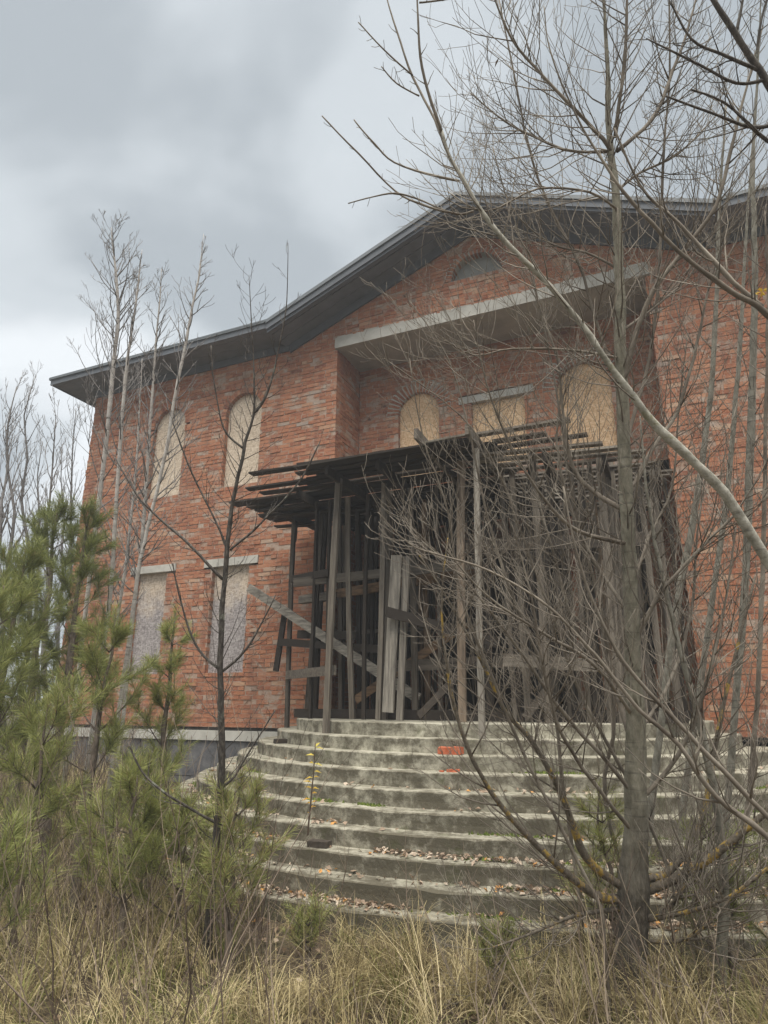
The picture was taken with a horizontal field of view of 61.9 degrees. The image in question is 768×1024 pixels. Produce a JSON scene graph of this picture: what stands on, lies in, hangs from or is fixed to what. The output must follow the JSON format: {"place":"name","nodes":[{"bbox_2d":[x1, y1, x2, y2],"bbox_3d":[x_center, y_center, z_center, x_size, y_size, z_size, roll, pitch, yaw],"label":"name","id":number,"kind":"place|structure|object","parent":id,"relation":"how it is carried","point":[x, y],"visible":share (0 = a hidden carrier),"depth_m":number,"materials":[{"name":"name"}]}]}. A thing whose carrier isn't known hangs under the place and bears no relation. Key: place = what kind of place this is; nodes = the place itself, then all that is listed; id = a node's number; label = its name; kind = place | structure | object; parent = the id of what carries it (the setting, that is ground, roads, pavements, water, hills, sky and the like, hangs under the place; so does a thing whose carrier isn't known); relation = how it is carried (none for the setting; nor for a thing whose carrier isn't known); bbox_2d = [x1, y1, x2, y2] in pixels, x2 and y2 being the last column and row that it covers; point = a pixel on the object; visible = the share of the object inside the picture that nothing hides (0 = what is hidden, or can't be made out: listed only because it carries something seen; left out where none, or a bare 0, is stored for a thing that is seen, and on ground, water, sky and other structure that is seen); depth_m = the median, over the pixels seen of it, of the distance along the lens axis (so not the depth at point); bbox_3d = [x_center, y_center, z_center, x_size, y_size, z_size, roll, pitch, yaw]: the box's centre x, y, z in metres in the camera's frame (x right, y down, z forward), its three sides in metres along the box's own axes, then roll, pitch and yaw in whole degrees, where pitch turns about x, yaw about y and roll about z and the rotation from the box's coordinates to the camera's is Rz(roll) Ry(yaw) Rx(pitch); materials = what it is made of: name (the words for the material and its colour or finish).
{"place":"outdoors","nodes":[
{"label":"outdoors","id":0,"kind":"place"},
{"bbox_2d":[273,738,287,742],"bbox_3d":[-1.357,3.038,8.488,0.206,0.057,0.124,6,-17,-19],"label":"timber block","id":1,"kind":"object","parent":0,"point":[284,740],"depth_m":8.43,"materials":[{"name":"grey wood"}]},
{"bbox_2d":[0,700,767,1023],"bbox_3d":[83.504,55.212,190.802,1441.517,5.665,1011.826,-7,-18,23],"label":"ground","id":2,"kind":"structure","parent":0,"point":[286,954],"depth_m":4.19,"materials":[{"name":"beige plant"}]},
{"bbox_2d":[0,404,21,639],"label":"bare tree","id":3,"kind":"object","parent":2,"relation":"on","point":[2,515],"visible":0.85,"depth_m":10.97,"materials":[{"name":"grey plant"}]},
{"bbox_2d":[0,370,46,756],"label":"bare tree","id":4,"kind":"object","parent":2,"relation":"on","point":[12,528],"visible":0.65,"depth_m":13.93,"materials":[{"name":"grey plant"}]},
{"bbox_2d":[0,572,54,771],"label":"pine tree","id":5,"kind":"object","parent":2,"relation":"on","point":[16,653],"visible":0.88,"depth_m":5.57,"materials":[{"name":"green plant"}]},
{"bbox_2d":[9,362,56,721],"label":"bare tree","id":6,"kind":"object","parent":2,"relation":"on","point":[26,464],"visible":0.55,"depth_m":15.88,"materials":[{"name":"grey plant"}]},
{"bbox_2d":[0,803,71,931],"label":"pine tree","id":7,"kind":"object","parent":2,"relation":"on","point":[10,854],"visible":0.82,"depth_m":4.03,"materials":[{"name":"green plant"}]},
{"bbox_2d":[0,532,72,755],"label":"pine tree","id":8,"kind":"object","parent":2,"relation":"on","point":[24,560],"visible":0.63,"depth_m":6.60,"materials":[{"name":"green plant"}]},
{"bbox_2d":[25,422,50,744],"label":"bare tree","id":9,"kind":"object","parent":2,"relation":"on","point":[38,486],"visible":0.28,"depth_m":19.92,"materials":[{"name":"grey plant"}]},
{"bbox_2d":[0,488,100,859],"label":"pine tree","id":10,"kind":"object","parent":2,"relation":"on","point":[57,514],"visible":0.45,"depth_m":7.82,"materials":[{"name":"green plant"}]},
{"bbox_2d":[21,385,85,756],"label":"bare tree","id":11,"kind":"object","parent":2,"relation":"on","point":[52,477],"visible":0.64,"depth_m":12.93,"materials":[{"name":"grey plant"}]},
{"bbox_2d":[0,670,115,964],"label":"pine tree","id":12,"kind":"object","parent":2,"relation":"on","point":[40,758],"visible":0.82,"depth_m":4.88,"materials":[{"name":"green plant"}]},
{"bbox_2d":[36,397,85,594],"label":"bare tree","id":13,"kind":"object","parent":2,"relation":"on","point":[71,469],"visible":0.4,"depth_m":17.96,"materials":[{"name":"grey plant"}]},
{"bbox_2d":[51,430,76,669],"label":"bare tree","id":14,"kind":"object","parent":2,"relation":"on","point":[56,624],"visible":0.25,"depth_m":21.87,"materials":[{"name":"grey plant"}]},
{"bbox_2d":[21,493,123,882],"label":"pine tree","id":15,"kind":"object","parent":2,"relation":"on","point":[84,569],"visible":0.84,"depth_m":7.20,"materials":[{"name":"green plant"}]},
{"bbox_2d":[13,600,170,924],"bbox_3d":[-2.625,2.136,5.678,1.092,2.759,1.152,-7,-18,23],"label":"pine tree","id":16,"kind":"object","parent":2,"relation":"on","point":[119,635],"visible":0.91,"depth_m":5.74,"materials":[{"name":"green plant"}]},
{"bbox_2d":[78,247,152,817],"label":"birch tree","id":17,"kind":"object","parent":2,"relation":"on","point":[117,485],"visible":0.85,"depth_m":7.98,"materials":[{"name":"grey plant"}]},
{"bbox_2d":[52,209,179,818],"bbox_3d":[-3.833,-0.087,8.677,1.587,8.320,2.416,7,-18,-22],"label":"birch tree","id":18,"kind":"object","parent":2,"relation":"on","point":[111,380],"visible":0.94,"depth_m":8.98,"materials":[{"name":"grey plant"}]},
{"bbox_2d":[58,741,191,966],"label":"pine tree","id":19,"kind":"object","parent":2,"relation":"on","point":[152,808],"visible":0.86,"depth_m":4.59,"materials":[{"name":"green plant"}]},
{"bbox_2d":[59,743,202,916],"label":"pine tree","id":20,"kind":"object","parent":2,"relation":"on","point":[154,756],"visible":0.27,"depth_m":5.66,"materials":[{"name":"green plant"}]},
{"bbox_2d":[108,360,153,656],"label":"birch tree","id":21,"kind":"object","parent":2,"relation":"on","point":[129,527],"visible":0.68,"depth_m":8.59,"materials":[{"name":"grey plant"}]},
{"bbox_2d":[100,263,177,839],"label":"birch tree","id":22,"kind":"object","parent":2,"relation":"on","point":[148,429],"visible":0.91,"depth_m":8.18,"materials":[{"name":"grey plant"}]},
{"bbox_2d":[99,234,217,853],"bbox_3d":[-2.734,0.270,7.547,1.729,7.236,1.235,-7,-18,23],"label":"birch tree","id":23,"kind":"object","parent":2,"relation":"on","point":[145,541],"visible":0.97,"depth_m":7.79,"materials":[{"name":"grey plant"}]},
{"bbox_2d":[114,603,203,905],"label":"pine tree","id":24,"kind":"object","parent":2,"relation":"on","point":[157,697],"visible":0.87,"depth_m":6.14,"materials":[{"name":"green plant"}]},
{"bbox_2d":[115,770,241,946],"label":"pine tree","id":25,"kind":"object","parent":2,"relation":"on","point":[184,813],"visible":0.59,"depth_m":4.80,"materials":[{"name":"green plant"}]},
{"bbox_2d":[105,240,323,959],"bbox_3d":[-1.065,0.891,4.386,1.506,5.498,1.328,-11,-20,33],"label":"bare sapling","id":26,"kind":"object","parent":2,"relation":"on","point":[220,715],"visible":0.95,"depth_m":4.49,"materials":[{"name":"brown plant"}]},
{"bbox_2d":[167,759,300,976],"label":"pine tree","id":27,"kind":"object","parent":2,"relation":"on","point":[229,866],"visible":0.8,"depth_m":4.43,"materials":[{"name":"green plant"}]},
{"bbox_2d":[279,884,343,975],"bbox_3d":[-0.482,2.842,4.315,0.436,0.613,0.428,-7,-18,23],"label":"pine seedling","id":28,"kind":"object","parent":2,"relation":"on","point":[301,923],"visible":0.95,"depth_m":4.32,"materials":[{"name":"green plant"}]},
{"bbox_2d":[0,670,767,1023],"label":"dead stalks","id":29,"kind":"object","parent":2,"relation":"on","point":[78,758],"visible":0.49,"depth_m":3.78,"materials":[{"name":"beige plant"}]},
{"bbox_2d":[0,759,767,1023],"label":"fallen leaves","id":30,"kind":"object","parent":2,"relation":"on","point":[372,903],"visible":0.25,"depth_m":5.20,"materials":[{"name":"brown plant"}]},
{"bbox_2d":[46,183,767,781],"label":"brick house","id":31,"kind":"structure","parent":2,"relation":"on","point":[328,381],"depth_m":11.75,"materials":[{"name":"brick"}]},
{"bbox_2d":[111,718,767,961],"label":"entrance steps","id":32,"kind":"structure","parent":2,"relation":"on","point":[445,827],"depth_m":5.98,"materials":[{"name":"concrete"}]},
{"bbox_2d":[303,742,322,835],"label":"yellow sapling","id":33,"kind":"object","parent":32,"relation":"on","point":[310,798],"visible":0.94,"depth_m":5.79,"materials":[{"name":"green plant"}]},
{"bbox_2d":[307,838,331,847],"bbox_3d":[-0.596,3.056,5.897,0.206,0.056,0.114,-6,-18,20],"label":"timber block","id":34,"kind":"object","parent":32,"relation":"on","point":[316,843],"depth_m":5.86,"materials":[{"name":"brown wood"}]},
{"bbox_2d":[438,746,450,754],"bbox_3d":[0.648,2.516,6.755,0.141,0.076,0.117,-6,-17,19],"label":"loose brick","id":35,"kind":"object","parent":32,"relation":"on","point":[445,750],"visible":0.71,"depth_m":6.70,"materials":[{"name":"red brick"}]},
{"bbox_2d":[446,769,459,771],"bbox_3d":[0.696,2.606,6.446,0.136,0.029,0.056,-2,-17,6],"label":"brick shard","id":36,"kind":"object","parent":32,"relation":"on","point":[451,770],"visible":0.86,"depth_m":6.43,"materials":[{"name":"red brick"}]},
{"bbox_2d":[451,746,463,754],"bbox_3d":[0.769,2.499,6.703,0.107,0.078,0.120,-9,-19,28],"label":"loose brick","id":37,"kind":"object","parent":32,"relation":"on","point":[453,752],"visible":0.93,"depth_m":6.66,"materials":[{"name":"red brick"}]},
{"bbox_2d":[229,417,691,738],"bbox_3d":[0.713,1.211,9.082,6.549,3.594,3.868,-7,-18,23],"label":"timber formwork","id":38,"kind":"object","parent":32,"relation":"on","point":[383,660],"visible":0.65,"depth_m":8.69,"materials":[{"name":"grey wood"}]},
{"bbox_2d":[192,746,767,922],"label":"fallen leaves","id":39,"kind":"object","parent":32,"relation":"on","point":[486,833],"visible":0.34,"depth_m":5.61,"materials":[{"name":"brown plant"}]},
{"bbox_2d":[360,324,613,1023],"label":"bare sapling","id":40,"kind":"object","parent":2,"relation":"on","point":[535,777],"visible":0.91,"depth_m":3.69,"materials":[{"name":"brown plant"}]},
{"bbox_2d":[360,259,620,966],"bbox_3d":[0.779,0.558,4.237,1.042,4.964,1.923,-15,-22,41],"label":"bare sapling","id":41,"kind":"object","parent":2,"relation":"on","point":[500,559],"visible":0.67,"depth_m":4.39,"materials":[{"name":"brown plant"}]},
{"bbox_2d":[470,912,525,1003],"bbox_3d":[0.680,2.740,3.916,0.317,0.584,0.334,8,-18,-24],"label":"pine seedling","id":42,"kind":"object","parent":2,"relation":"on","point":[482,942],"visible":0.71,"depth_m":3.92,"materials":[{"name":"green plant"}]},
{"bbox_2d":[350,322,702,985],"bbox_3d":[0.970,0.961,3.986,2.484,4.052,0.860,5,-17,-16],"label":"bare sapling","id":43,"kind":"object","parent":2,"relation":"on","point":[620,768],"visible":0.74,"depth_m":4.19,"materials":[{"name":"grey plant"}]},
{"bbox_2d":[322,0,767,571],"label":"bare tree","id":44,"kind":"object","parent":2,"relation":"on","point":[710,478],"visible":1,"depth_m":3.09,"materials":[{"name":"grey plant"}]},
{"bbox_2d":[361,455,767,840],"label":"bare sapling","id":45,"kind":"object","parent":2,"relation":"on","point":[721,767],"visible":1,"depth_m":2.91,"materials":[{"name":"brown plant"}]},
{"bbox_2d":[470,140,660,862],"bbox_3d":[1.400,0.311,4.353,1.013,5.482,1.943,-7,-18,23],"label":"bare sapling","id":46,"kind":"object","parent":2,"relation":"on","point":[606,771],"visible":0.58,"depth_m":4.49,"materials":[{"name":"brown plant"}]},
{"bbox_2d":[365,0,767,1012],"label":"bare tree","id":47,"kind":"object","parent":2,"relation":"on","point":[641,886],"visible":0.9,"depth_m":3.91,"materials":[{"name":"grey plant"}]},
{"bbox_2d":[550,778,662,936],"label":"pine tree","id":48,"kind":"object","parent":2,"relation":"on","point":[600,839],"visible":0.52,"depth_m":4.43,"materials":[{"name":"green plant"}]},
{"bbox_2d":[524,0,767,319],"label":"bare tree","id":49,"kind":"object","parent":2,"relation":"on","point":[749,298],"visible":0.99,"depth_m":3.30,"materials":[{"name":"brown plant"}]},
{"bbox_2d":[577,352,767,1001],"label":"bare sapling","id":50,"kind":"object","parent":2,"relation":"on","point":[708,771],"visible":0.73,"depth_m":3.88,"materials":[{"name":"brown plant"}]},
{"bbox_2d":[593,66,762,867],"bbox_3d":[2.591,-0.214,5.208,1.022,6.820,2.024,10,-19,-31],"label":"bare sapling","id":51,"kind":"object","parent":2,"relation":"on","point":[656,760],"visible":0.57,"depth_m":5.18,"materials":[{"name":"brown plant"}]},
{"bbox_2d":[614,0,767,174],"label":"bare tree","id":52,"kind":"object","parent":2,"relation":"on","point":[755,65],"visible":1,"depth_m":2.60,"materials":[{"name":"brown plant"}]},
{"bbox_2d":[644,76,767,842],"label":"bare sapling","id":53,"kind":"object","parent":2,"relation":"on","point":[734,423],"visible":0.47,"depth_m":5.39,"materials":[{"name":"brown plant"}]},
{"bbox_2d":[659,804,767,1000],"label":"pine tree","id":54,"kind":"object","parent":2,"relation":"on","point":[733,914],"visible":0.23,"depth_m":4.00,"materials":[{"name":"green plant"}]},
{"bbox_2d":[683,168,767,928],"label":"bare sapling","id":55,"kind":"object","parent":2,"relation":"on","point":[760,631],"visible":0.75,"depth_m":4.69,"materials":[{"name":"brown plant"}]},
{"bbox_2d":[685,2,767,866],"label":"bare sapling","id":56,"kind":"object","parent":2,"relation":"on","point":[752,391],"visible":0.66,"depth_m":4.98,"materials":[{"name":"brown plant"}]},
{"bbox_2d":[716,817,767,938],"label":"pine tree","id":57,"kind":"object","parent":2,"relation":"on","point":[759,931],"visible":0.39,"depth_m":4.03,"materials":[{"name":"green plant"}]},
{"bbox_2d":[0,0,767,697],"label":"sky","id":58,"kind":"structure","parent":0,"point":[189,119],"materials":[{"name":"grey"}]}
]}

